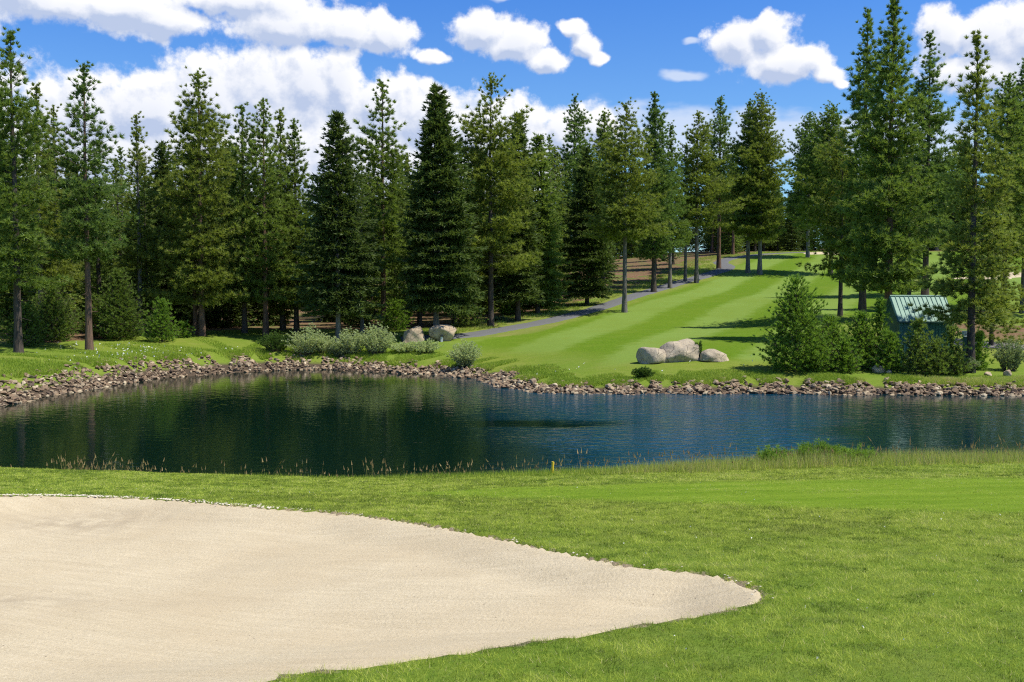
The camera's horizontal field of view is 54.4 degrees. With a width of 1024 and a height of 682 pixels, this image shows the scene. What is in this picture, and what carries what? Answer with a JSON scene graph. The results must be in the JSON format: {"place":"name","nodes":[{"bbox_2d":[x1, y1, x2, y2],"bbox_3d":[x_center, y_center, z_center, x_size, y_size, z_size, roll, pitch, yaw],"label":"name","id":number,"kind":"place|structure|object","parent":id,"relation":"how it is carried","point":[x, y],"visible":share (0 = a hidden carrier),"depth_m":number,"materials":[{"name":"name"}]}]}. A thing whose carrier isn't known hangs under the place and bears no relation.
{"place":"outdoors","nodes":[
{"label":"outdoors","id":0,"kind":"place"},
{"bbox_2d":[0,248,1023,681],"bbox_3d":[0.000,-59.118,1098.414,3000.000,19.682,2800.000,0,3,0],"label":"ground","id":1,"kind":"structure","parent":0,"point":[726,312],"depth_m":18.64,"materials":[{"name":"green plant"}]},
{"bbox_2d":[0,157,44,332],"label":"fir tree","id":2,"kind":"object","parent":1,"relation":"on","point":[5,301],"visible":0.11,"depth_m":87.28,"materials":[{"name":"green plant"}]},
{"bbox_2d":[0,302,52,346],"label":"young conifer","id":3,"kind":"object","parent":1,"relation":"on","point":[34,323],"visible":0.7,"depth_m":73.63,"materials":[{"name":"green plant"}]},
{"bbox_2d":[0,86,53,266],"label":"pine tree","id":4,"kind":"object","parent":1,"relation":"on","point":[33,211],"visible":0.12,"depth_m":71.86,"materials":[{"name":"green plant"}]},
{"bbox_2d":[0,27,74,352],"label":"pine tree","id":5,"kind":"object","parent":1,"relation":"on","point":[14,198],"visible":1,"depth_m":67.17,"materials":[{"name":"green plant"}]},
{"bbox_2d":[6,82,91,332],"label":"pine tree","id":6,"kind":"object","parent":1,"relation":"on","point":[52,269],"visible":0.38,"depth_m":79.19,"materials":[{"name":"green plant"}]},
{"bbox_2d":[21,284,83,341],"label":"young conifer","id":7,"kind":"object","parent":1,"relation":"on","point":[58,310],"visible":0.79,"depth_m":77.75,"materials":[{"name":"green plant"}]},
{"bbox_2d":[21,154,83,331],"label":"fir tree","id":8,"kind":"object","parent":1,"relation":"on","point":[31,295],"visible":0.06,"depth_m":85.97,"materials":[{"name":"green plant"}]},
{"bbox_2d":[29,100,84,336],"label":"pine tree","id":9,"kind":"object","parent":1,"relation":"on","point":[57,130],"visible":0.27,"depth_m":81.30,"materials":[{"name":"green plant"}]},
{"bbox_2d":[32,60,138,349],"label":"pine tree","id":10,"kind":"object","parent":1,"relation":"on","point":[93,249],"visible":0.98,"depth_m":72.00,"materials":[{"name":"green plant"}]},
{"bbox_2d":[62,147,123,325],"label":"pine tree","id":11,"kind":"object","parent":1,"relation":"on","point":[100,271],"visible":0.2,"depth_m":88.34,"materials":[{"name":"green plant"}]},
{"bbox_2d":[70,293,123,336],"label":"young conifer","id":12,"kind":"object","parent":1,"relation":"on","point":[94,315],"visible":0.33,"depth_m":81.39,"materials":[{"name":"green plant"}]},
{"bbox_2d":[92,267,147,340],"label":"young conifer","id":13,"kind":"object","parent":1,"relation":"on","point":[118,283],"visible":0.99,"depth_m":79.50,"materials":[{"name":"green plant"}]},
{"bbox_2d":[101,146,150,275],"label":"pine tree","id":14,"kind":"object","parent":1,"relation":"on","point":[120,153],"visible":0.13,"depth_m":111.65,"materials":[{"name":"green plant"}]},
{"bbox_2d":[100,164,164,326],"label":"pine tree","id":15,"kind":"object","parent":1,"relation":"on","point":[119,201],"visible":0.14,"depth_m":91.45,"materials":[{"name":"green plant"}]},
{"bbox_2d":[108,110,178,329],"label":"pine tree","id":16,"kind":"object","parent":1,"relation":"on","point":[130,259],"visible":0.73,"depth_m":85.31,"materials":[{"name":"green plant"}]},
{"bbox_2d":[121,167,174,331],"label":"pine tree","id":17,"kind":"object","parent":1,"relation":"on","point":[145,247],"visible":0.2,"depth_m":87.95,"materials":[{"name":"green plant"}]},
{"bbox_2d":[136,296,182,341],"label":"young conifer","id":18,"kind":"object","parent":1,"relation":"on","point":[161,319],"visible":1,"depth_m":78.76,"materials":[{"name":"green plant"}]},
{"bbox_2d":[142,140,192,326],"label":"fir tree","id":19,"kind":"object","parent":1,"relation":"on","point":[161,160],"visible":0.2,"depth_m":94.86,"materials":[{"name":"green plant"}]},
{"bbox_2d":[160,147,222,334],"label":"pine tree","id":20,"kind":"object","parent":1,"relation":"on","point":[195,308],"visible":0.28,"depth_m":84.21,"materials":[{"name":"green plant"}]},
{"bbox_2d":[126,66,263,335],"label":"pine tree","id":21,"kind":"object","parent":1,"relation":"on","point":[219,274],"visible":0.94,"depth_m":82.73,"materials":[{"name":"green plant"}]},
{"bbox_2d":[171,158,222,323],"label":"pine tree","id":22,"kind":"object","parent":1,"relation":"on","point":[188,314],"visible":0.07,"depth_m":93.00,"materials":[{"name":"green plant"}]},
{"bbox_2d":[189,138,255,327],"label":"fir tree","id":23,"kind":"object","parent":1,"relation":"on","point":[218,312],"visible":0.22,"depth_m":95.09,"materials":[{"name":"green plant"}]},
{"bbox_2d":[214,102,290,332],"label":"pine tree","id":24,"kind":"object","parent":1,"relation":"on","point":[236,285],"visible":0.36,"depth_m":86.82,"materials":[{"name":"green plant"}]},
{"bbox_2d":[204,97,304,335],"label":"pine tree","id":25,"kind":"object","parent":1,"relation":"on","point":[254,223],"visible":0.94,"depth_m":85.03,"materials":[{"name":"green plant"}]},
{"bbox_2d":[241,162,304,326],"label":"fir tree","id":26,"kind":"object","parent":1,"relation":"on","point":[257,314],"visible":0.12,"depth_m":98.66,"materials":[{"name":"green plant"}]},
{"bbox_2d":[257,329,293,351],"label":"shrub","id":27,"kind":"object","parent":1,"relation":"on","point":[272,342],"visible":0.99,"depth_m":76.78,"materials":[{"name":"green plant"}]},
{"bbox_2d":[248,106,319,329],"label":"pine tree","id":28,"kind":"object","parent":1,"relation":"on","point":[281,308],"visible":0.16,"depth_m":90.95,"materials":[{"name":"green plant"}]},
{"bbox_2d":[256,118,324,331],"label":"pine tree","id":29,"kind":"object","parent":1,"relation":"on","point":[295,213],"visible":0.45,"depth_m":88.61,"materials":[{"name":"green plant"}]},
{"bbox_2d":[281,322,327,355],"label":"willow shrub","id":30,"kind":"object","parent":1,"relation":"on","point":[306,342],"visible":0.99,"depth_m":76.66,"materials":[{"name":"green plant"}]},
{"bbox_2d":[288,110,386,342],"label":"fir tree","id":31,"kind":"object","parent":1,"relation":"on","point":[321,291],"visible":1,"depth_m":80.88,"materials":[{"name":"green plant"}]},
{"bbox_2d":[334,326,368,354],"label":"willow shrub","id":32,"kind":"object","parent":1,"relation":"on","point":[354,344],"visible":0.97,"depth_m":76.77,"materials":[{"name":"green plant"}]},
{"bbox_2d":[330,296,377,326],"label":"young conifer","id":33,"kind":"object","parent":1,"relation":"on","point":[349,321],"visible":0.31,"depth_m":95.50,"materials":[{"name":"green plant"}]},
{"bbox_2d":[333,161,406,335],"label":"pine tree","id":34,"kind":"object","parent":1,"relation":"on","point":[366,208],"visible":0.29,"depth_m":85.84,"materials":[{"name":"green plant"}]},
{"bbox_2d":[356,184,393,319],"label":"fir tree","id":35,"kind":"object","parent":1,"relation":"on","point":[377,274],"visible":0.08,"depth_m":108.20,"materials":[{"name":"green plant"}]},
{"bbox_2d":[356,322,397,353],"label":"willow shrub","id":36,"kind":"object","parent":1,"relation":"on","point":[374,339],"visible":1,"depth_m":76.75,"materials":[{"name":"green plant"}]},
{"bbox_2d":[339,79,415,330],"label":"pine tree","id":37,"kind":"object","parent":1,"relation":"on","point":[390,220],"visible":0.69,"depth_m":88.66,"materials":[{"name":"green plant"}]},
{"bbox_2d":[0,495,760,681],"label":"bunker sand","id":38,"kind":"structure","parent":1,"relation":"on","point":[97,589],"depth_m":12.20,"materials":[{"name":"beige sand"}]},
{"bbox_2d":[2,493,773,598],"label":"sand crumbs","id":39,"kind":"object","parent":1,"relation":"on","point":[216,504],"visible":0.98,"depth_m":19.08,"materials":[{"name":"beige sand"}]},
{"bbox_2d":[373,298,414,330],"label":"young conifer","id":40,"kind":"object","parent":1,"relation":"on","point":[395,308],"visible":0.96,"depth_m":89.49,"materials":[{"name":"green plant"}]},
{"bbox_2d":[378,160,439,326],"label":"pine tree","id":41,"kind":"object","parent":1,"relation":"on","point":[419,319],"visible":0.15,"depth_m":93.47,"materials":[{"name":"green plant"}]},
{"bbox_2d":[388,152,431,323],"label":"pine tree","id":42,"kind":"object","parent":1,"relation":"on","point":[407,161],"visible":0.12,"depth_m":97.16,"materials":[{"name":"green plant"}]},
{"bbox_2d":[403,326,424,342],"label":"boulder","id":43,"kind":"object","parent":1,"relation":"on","point":[415,333],"visible":0.73,"depth_m":81.34,"materials":[{"name":"beige stone"}]},
{"bbox_2d":[409,338,443,352],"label":"willow shrub","id":44,"kind":"object","parent":1,"relation":"on","point":[426,346],"visible":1,"depth_m":76.90,"materials":[{"name":"green plant"}]},
{"bbox_2d":[396,81,487,325],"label":"fir tree","id":45,"kind":"object","parent":1,"relation":"on","point":[433,273],"visible":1,"depth_m":82.58,"materials":[{"name":"green plant"}]},
{"bbox_2d":[429,324,456,340],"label":"boulder","id":46,"kind":"object","parent":1,"relation":"on","point":[447,331],"visible":0.83,"depth_m":81.29,"materials":[{"name":"beige stone"}]},
{"bbox_2d":[440,135,487,324],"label":"pine tree","id":47,"kind":"object","parent":1,"relation":"on","point":[469,198],"visible":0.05,"depth_m":93.11,"materials":[{"name":"green plant"}]},
{"bbox_2d":[446,338,482,367],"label":"willow shrub","id":48,"kind":"object","parent":1,"relation":"on","point":[462,355],"visible":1,"depth_m":70.29,"materials":[{"name":"green plant"}]},
{"bbox_2d":[449,294,488,326],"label":"young conifer","id":49,"kind":"object","parent":1,"relation":"on","point":[467,317],"visible":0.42,"depth_m":91.50,"materials":[{"name":"green plant"}]},
{"bbox_2d":[447,152,504,315],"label":"fir tree","id":50,"kind":"object","parent":1,"relation":"on","point":[485,303],"visible":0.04,"depth_m":109.54,"materials":[{"name":"green plant"}]},
{"bbox_2d":[444,72,552,325],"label":"pine tree","id":51,"kind":"object","parent":1,"relation":"on","point":[506,166],"visible":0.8,"depth_m":91.19,"materials":[{"name":"green plant"}]},
{"bbox_2d":[477,111,545,320],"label":"fir tree","id":52,"kind":"object","parent":1,"relation":"on","point":[523,286],"visible":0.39,"depth_m":96.58,"materials":[{"name":"green plant"}]},
{"bbox_2d":[0,350,1023,405],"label":"riprap","id":53,"kind":"object","parent":1,"relation":"on","point":[378,366],"visible":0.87,"depth_m":61.34,"materials":[{"name":"stone"}]},
{"bbox_2d":[500,132,572,313],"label":"fir tree","id":54,"kind":"object","parent":1,"relation":"on","point":[548,282],"visible":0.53,"depth_m":102.90,"materials":[{"name":"green plant"}]},
{"bbox_2d":[535,144,569,279],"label":"pine tree","id":55,"kind":"object","parent":1,"relation":"on","point":[558,168],"visible":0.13,"depth_m":120.92,"materials":[{"name":"green plant"}]},
{"bbox_2d":[532,133,577,288],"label":"pine tree","id":56,"kind":"object","parent":1,"relation":"on","point":[558,183],"visible":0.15,"depth_m":115.78,"materials":[{"name":"green plant"}]},
{"bbox_2d":[551,93,615,273],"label":"pine tree","id":57,"kind":"object","parent":1,"relation":"on","point":[570,158],"visible":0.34,"depth_m":124.03,"materials":[{"name":"green plant"}]},
{"bbox_2d":[554,144,619,304],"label":"fir tree","id":58,"kind":"object","parent":1,"relation":"on","point":[594,252],"visible":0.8,"depth_m":110.17,"materials":[{"name":"green plant"}]},
{"bbox_2d":[589,108,635,284],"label":"pine tree","id":59,"kind":"object","parent":1,"relation":"on","point":[600,131],"visible":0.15,"depth_m":133.44,"materials":[{"name":"green plant"}]},
{"bbox_2d":[397,251,837,335],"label":"verge grass","id":60,"kind":"structure","parent":1,"relation":"on","point":[549,312],"depth_m":117.63,"materials":[{"name":"green plant"}]},
{"bbox_2d":[578,96,677,312],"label":"pine tree","id":61,"kind":"object","parent":1,"relation":"on","point":[619,156],"visible":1,"depth_m":99.51,"materials":[{"name":"green plant"}]},
{"bbox_2d":[636,347,665,363],"bbox_3d":[9.196,1.076,65.331,1.582,1.423,1.857,-2,4,-36],"label":"boulder","id":62,"kind":"object","parent":1,"relation":"on","point":[647,355],"visible":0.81,"depth_m":64.72,"materials":[{"name":"stone"}]},
{"bbox_2d":[305,179,1008,256],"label":"forest","id":63,"kind":"object","parent":1,"relation":"on","point":[692,240],"visible":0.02,"depth_m":224.48,"materials":[{"name":"green plant"}]},
{"bbox_2d":[628,91,686,291],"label":"pine tree","id":64,"kind":"object","parent":1,"relation":"on","point":[646,249],"visible":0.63,"depth_m":126.51,"materials":[{"name":"green plant"}]},
{"bbox_2d":[649,120,696,288],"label":"pine tree","id":65,"kind":"object","parent":1,"relation":"on","point":[685,235],"visible":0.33,"depth_m":132.71,"materials":[{"name":"green plant"}]},
{"bbox_2d":[659,339,699,362],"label":"boulder","id":66,"kind":"object","parent":1,"relation":"on","point":[683,350],"visible":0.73,"depth_m":65.12,"materials":[{"name":"stone"}]},
{"bbox_2d":[676,143,695,280],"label":"pine tree","id":67,"kind":"object","parent":1,"relation":"on","point":[685,259],"visible":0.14,"depth_m":141.38,"materials":[{"name":"green plant"}]},
{"bbox_2d":[674,111,747,282],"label":"pine tree","id":68,"kind":"object","parent":1,"relation":"on","point":[699,179],"visible":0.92,"depth_m":138.07,"materials":[{"name":"green plant"}]},
{"bbox_2d":[699,349,728,361],"bbox_3d":[13.299,1.018,65.470,2.052,1.036,1.478,-1,3,-13],"label":"boulder","id":69,"kind":"object","parent":1,"relation":"on","point":[710,355],"visible":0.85,"depth_m":64.92,"materials":[{"name":"stone"}]},
{"bbox_2d":[698,95,737,268],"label":"pine tree","id":70,"kind":"object","parent":1,"relation":"on","point":[721,129],"visible":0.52,"depth_m":156.02,"materials":[{"name":"green plant"}]},
{"bbox_2d":[716,176,744,253],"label":"fir tree","id":71,"kind":"object","parent":1,"relation":"on","point":[727,248],"visible":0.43,"depth_m":194.85,"materials":[{"name":"green plant"}]},
{"bbox_2d":[715,88,792,274],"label":"pine tree","id":72,"kind":"object","parent":1,"relation":"on","point":[768,180],"visible":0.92,"depth_m":147.66,"materials":[{"name":"green plant"}]},
{"bbox_2d":[726,98,785,272],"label":"pine tree","id":73,"kind":"object","parent":1,"relation":"on","point":[748,114],"visible":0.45,"depth_m":149.72,"materials":[{"name":"green plant"}]},
{"bbox_2d":[752,444,805,462],"bbox_3d":[7.316,3.125,27.322,1.476,0.744,1.329,2,3,31],"label":"weed clump","id":74,"kind":"object","parent":1,"relation":"on","point":[765,452],"visible":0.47,"depth_m":27.26,"materials":[{"name":"green plant"}]},
{"bbox_2d":[778,190,802,250],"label":"fir tree","id":75,"kind":"object","parent":1,"relation":"on","point":[790,245],"visible":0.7,"depth_m":208.43,"materials":[{"name":"green plant"}]},
{"bbox_2d":[750,274,838,372],"bbox_3d":[17.669,-1.033,61.628,5.292,6.414,5.458,3,4,44],"label":"young conifer","id":76,"kind":"object","parent":1,"relation":"on","point":[800,333],"visible":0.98,"depth_m":61.15,"materials":[{"name":"green plant"}]},
{"bbox_2d":[775,111,826,256],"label":"pine tree","id":77,"kind":"object","parent":1,"relation":"on","point":[806,138],"visible":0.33,"depth_m":178.04,"materials":[{"name":"green plant"}]},
{"bbox_2d":[798,337,834,371],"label":"young conifer","id":78,"kind":"object","parent":1,"relation":"on","point":[820,369],"visible":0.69,"depth_m":61.23,"materials":[{"name":"green plant"}]},
{"bbox_2d":[790,437,844,460],"bbox_3d":[8.474,3.032,27.524,1.624,0.834,1.345,0,3,0],"label":"weed clump","id":79,"kind":"object","parent":1,"relation":"on","point":[821,446],"visible":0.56,"depth_m":27.36,"materials":[{"name":"green plant"}]},
{"bbox_2d":[787,100,849,272],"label":"pine tree","id":80,"kind":"object","parent":1,"relation":"on","point":[830,132],"visible":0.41,"depth_m":148.29,"materials":[{"name":"green plant"}]},
{"bbox_2d":[802,313,860,368],"bbox_3d":[20.142,0.083,62.898,3.550,3.816,3.614,3,4,41],"label":"young conifer","id":81,"kind":"object","parent":1,"relation":"on","point":[832,324],"visible":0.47,"depth_m":62.64,"materials":[{"name":"green plant"}]},
{"bbox_2d":[787,124,885,315],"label":"pine tree","id":82,"kind":"object","parent":1,"relation":"on","point":[832,172],"visible":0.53,"depth_m":89.12,"materials":[{"name":"green plant"}]},
{"bbox_2d":[823,333,864,372],"bbox_3d":[20.626,0.828,61.993,3.004,2.766,2.781,-1,3,-15],"label":"young conifer","id":83,"kind":"object","parent":1,"relation":"on","point":[846,366],"visible":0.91,"depth_m":61.51,"materials":[{"name":"green plant"}]},
{"bbox_2d":[836,443,882,461],"bbox_3d":[9.392,3.128,27.411,1.633,0.649,1.594,0,3,0],"label":"weed clump","id":84,"kind":"object","parent":1,"relation":"on","point":[870,452],"visible":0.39,"depth_m":27.24,"materials":[{"name":"green plant"}]},
{"bbox_2d":[835,310,887,368],"bbox_3d":[22.039,0.005,62.919,3.437,4.112,3.154,0,3,6],"label":"young conifer","id":85,"kind":"object","parent":1,"relation":"on","point":[859,331],"visible":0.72,"depth_m":62.69,"materials":[{"name":"green plant"}]},
{"bbox_2d":[816,7,916,320],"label":"pine tree","id":86,"kind":"object","parent":1,"relation":"on","point":[845,243],"visible":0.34,"depth_m":84.99,"materials":[{"name":"green plant"}]},
{"bbox_2d":[864,296,896,368],"bbox_3d":[23.296,-0.387,62.993,2.502,4.972,2.415,-3,4,-41],"label":"young conifer","id":87,"kind":"object","parent":1,"relation":"on","point":[880,305],"visible":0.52,"depth_m":62.84,"materials":[{"name":"green plant"}]},
{"bbox_2d":[867,326,909,372],"bbox_3d":[23.286,0.682,61.813,3.045,3.276,2.818,-2,4,-35],"label":"young conifer","id":88,"kind":"object","parent":1,"relation":"on","point":[890,336],"visible":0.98,"depth_m":61.47,"materials":[{"name":"green plant"}]},
{"bbox_2d":[833,0,950,303],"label":"pine tree","id":89,"kind":"object","parent":1,"relation":"on","point":[874,202],"visible":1,"depth_m":72.50,"materials":[{"name":"green plant"}]},
{"bbox_2d":[893,126,936,294],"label":"pine tree","id":90,"kind":"object","parent":1,"relation":"on","point":[914,235],"visible":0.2,"depth_m":95.20,"materials":[{"name":"green plant"}]},
{"bbox_2d":[891,316,943,374],"bbox_3d":[24.952,0.402,60.879,2.924,4.003,2.703,-2,4,-35],"label":"young conifer","id":91,"kind":"object","parent":1,"relation":"on","point":[917,341],"visible":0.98,"depth_m":60.91,"materials":[{"name":"green plant"}]},
{"bbox_2d":[883,295,953,362],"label":"shed","id":92,"kind":"structure","parent":1,"relation":"on","point":[900,312],"depth_m":66.67,"materials":[{"name":"teal metal"}]},
{"bbox_2d":[894,30,965,294],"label":"pine tree","id":93,"kind":"object","parent":1,"relation":"on","point":[931,166],"visible":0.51,"depth_m":110.20,"materials":[{"name":"green plant"}]},
{"bbox_2d":[918,337,956,375],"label":"young conifer","id":94,"kind":"object","parent":1,"relation":"on","point":[941,360],"visible":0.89,"depth_m":60.63,"materials":[{"name":"green plant"}]},
{"bbox_2d":[939,321,975,375],"bbox_3d":[27.156,0.579,61.368,2.665,3.655,2.726,-1,3,-10],"label":"young conifer","id":95,"kind":"object","parent":1,"relation":"on","point":[958,354],"visible":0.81,"depth_m":61.08,"materials":[{"name":"green plant"}]},
{"bbox_2d":[907,30,1023,372],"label":"pine tree","id":96,"kind":"object","parent":1,"relation":"on","point":[971,318],"visible":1,"depth_m":62.14,"materials":[{"name":"green plant"}]},
{"bbox_2d":[975,328,993,369],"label":"young conifer","id":97,"kind":"object","parent":1,"relation":"on","point":[979,337],"visible":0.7,"depth_m":63.96,"materials":[{"name":"green plant"}]},
{"bbox_2d":[954,174,1023,346],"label":"pine tree","id":98,"kind":"object","parent":1,"relation":"on","point":[991,337],"visible":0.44,"depth_m":75.18,"materials":[{"name":"green plant"}]},
{"bbox_2d":[958,71,1023,294],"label":"pine tree","id":99,"kind":"object","parent":1,"relation":"on","point":[1007,97],"visible":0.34,"depth_m":90.50,"materials":[{"name":"green plant"}]},
{"bbox_2d":[968,58,1023,312],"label":"pine tree","id":100,"kind":"object","parent":1,"relation":"on","point":[1014,123],"visible":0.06,"depth_m":94.99,"materials":[{"name":"green plant"}]},
{"bbox_2d":[991,338,1023,370],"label":"shrub","id":101,"kind":"object","parent":1,"relation":"on","point":[1014,360],"visible":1,"depth_m":63.89,"materials":[{"name":"green plant"}]},
{"bbox_2d":[0,370,1023,477],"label":"water","id":102,"kind":"structure","parent":0,"point":[333,420],"depth_m":44.09,"materials":[{"name":"blue liquid"}]},
{"bbox_2d":[0,336,1023,386],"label":"bank grass","id":103,"kind":"structure","parent":0,"point":[43,367],"depth_m":62.46,"materials":[{"name":"green plant"}]},
{"bbox_2d":[0,0,1023,253],"label":"sky","id":104,"kind":"structure","parent":0,"point":[312,59],"materials":[{"name":"blue"}]},
{"bbox_2d":[7,435,1023,477],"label":"tall grass","id":105,"kind":"structure","parent":0,"point":[907,458],"depth_m":26.76,"materials":[{"name":"green plant"}]},
{"bbox_2d":[400,252,805,341],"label":"path","id":106,"kind":"structure","parent":0,"point":[726,266],"depth_m":107.09,"materials":[{"name":"grey asphalt"}]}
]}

